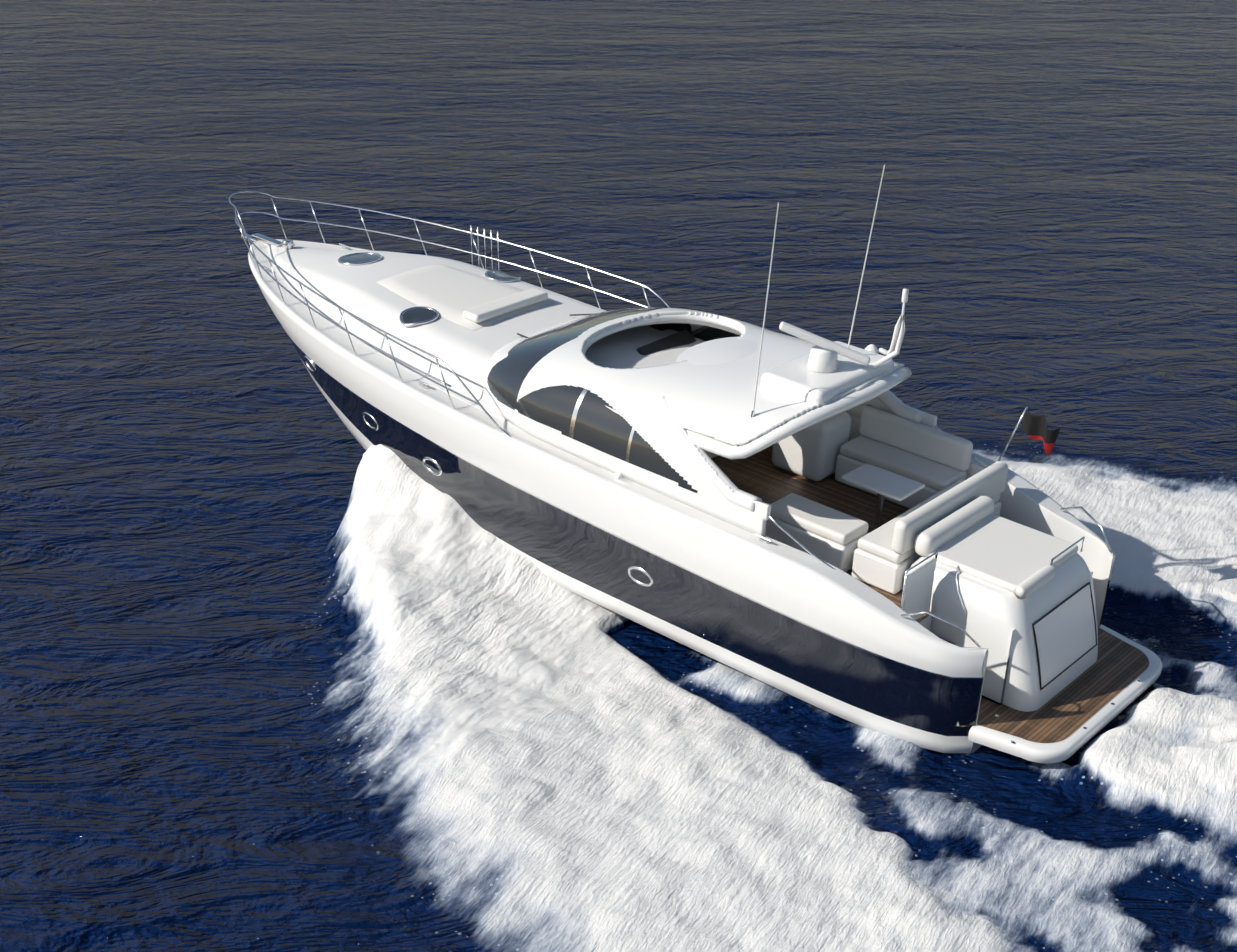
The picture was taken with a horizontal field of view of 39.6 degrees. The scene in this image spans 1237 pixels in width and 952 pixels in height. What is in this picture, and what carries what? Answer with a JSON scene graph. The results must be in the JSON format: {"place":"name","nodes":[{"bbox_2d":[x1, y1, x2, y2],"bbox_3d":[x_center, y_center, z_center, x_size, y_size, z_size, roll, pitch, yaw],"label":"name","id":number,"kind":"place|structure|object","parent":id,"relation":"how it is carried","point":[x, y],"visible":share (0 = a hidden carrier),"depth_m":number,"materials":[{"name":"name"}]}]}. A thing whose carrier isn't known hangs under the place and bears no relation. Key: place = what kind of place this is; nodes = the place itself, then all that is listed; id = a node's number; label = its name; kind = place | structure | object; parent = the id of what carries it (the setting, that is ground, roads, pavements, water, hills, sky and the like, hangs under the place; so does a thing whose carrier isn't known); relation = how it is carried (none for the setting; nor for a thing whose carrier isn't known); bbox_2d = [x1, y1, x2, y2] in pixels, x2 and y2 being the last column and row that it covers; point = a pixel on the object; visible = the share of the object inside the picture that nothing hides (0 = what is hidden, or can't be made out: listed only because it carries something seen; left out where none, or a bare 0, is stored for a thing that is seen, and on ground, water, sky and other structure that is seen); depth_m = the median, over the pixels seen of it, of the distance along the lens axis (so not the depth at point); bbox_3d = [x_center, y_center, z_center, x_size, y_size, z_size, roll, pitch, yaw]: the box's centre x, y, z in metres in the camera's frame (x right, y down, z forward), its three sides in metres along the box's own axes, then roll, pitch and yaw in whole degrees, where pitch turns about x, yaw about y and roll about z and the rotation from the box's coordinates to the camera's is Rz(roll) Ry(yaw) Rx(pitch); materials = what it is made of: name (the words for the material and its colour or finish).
{"place":"outdoors","nodes":[
{"label":"outdoors","id":0,"kind":"place"},
{"bbox_2d":[0,0,1236,951],"bbox_3d":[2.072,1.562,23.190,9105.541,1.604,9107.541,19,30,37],"label":"sea","id":1,"kind":"structure","parent":0,"point":[288,663],"depth_m":29.16,"materials":[{"name":"blue liquid"}]},
{"bbox_2d":[248,239,1114,752],"bbox_3d":[-0.489,-0.347,26.199,15.600,3.771,4.795,23,32,35],"label":"hull","id":2,"kind":"object","parent":1,"relation":"in","point":[802,625],"visible":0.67,"depth_m":23.30,"materials":[{"name":"white plastic"}]},
{"bbox_2d":[303,356,652,586],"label":"portholes","id":3,"kind":"object","parent":2,"relation":"attached to","point":[309,364],"visible":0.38,"depth_m":25.29,"materials":[{"name":"silver metal"}]},
{"bbox_2d":[241,233,771,543],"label":"deck fittings","id":4,"kind":"object","parent":2,"relation":"on","point":[469,300],"visible":0.94,"depth_m":26.77,"materials":[{"name":"white plastic"}]},
{"bbox_2d":[228,191,1110,647],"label":"rails","id":5,"kind":"object","parent":2,"relation":"on","point":[244,235],"visible":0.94,"depth_m":27.75,"materials":[{"name":"silver metal"}]},
{"bbox_2d":[431,329,1112,726],"bbox_3d":[2.108,0.111,23.963,9.580,2.270,4.028,23,32,35],"label":"cockpit","id":6,"kind":"object","parent":2,"relation":"on","point":[905,515],"visible":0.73,"depth_m":22.12,"materials":[{"name":"white plastic"}]},
{"bbox_2d":[998,407,1059,460],"bbox_3d":[5.551,-0.408,23.461,0.862,1.109,0.170,23,32,35],"label":"flag","id":7,"kind":"object","parent":2,"relation":"attached to","point":[1034,428],"visible":0.94,"depth_m":23.28,"materials":[{"name":"black fabric"}]},
{"bbox_2d":[481,307,936,535],"bbox_3d":[1.065,-1.385,24.291,5.628,1.500,4.155,23,32,35],"label":"hardtop","id":8,"kind":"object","parent":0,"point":[554,386],"visible":0.65,"depth_m":23.02,"materials":[{"name":"white plastic"}]},
{"bbox_2d":[584,165,911,459],"bbox_3d":[1.556,-2.792,23.219,4.805,3.542,3.858,23,32,35],"label":"hardtop gear","id":9,"kind":"object","parent":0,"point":[822,371],"visible":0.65,"depth_m":22.36,"materials":[{"name":"white plastic"}]},
{"bbox_2d":[662,326,924,511],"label":"arch trim","id":10,"kind":"structure","parent":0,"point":[892,402],"depth_m":22.01,"materials":[{"name":"white plastic"}]},
{"bbox_2d":[968,624,1162,762],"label":"swim platform","id":11,"kind":"structure","parent":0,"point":[1117,677],"depth_m":21.18,"materials":[{"name":"brown wood"}]}
]}

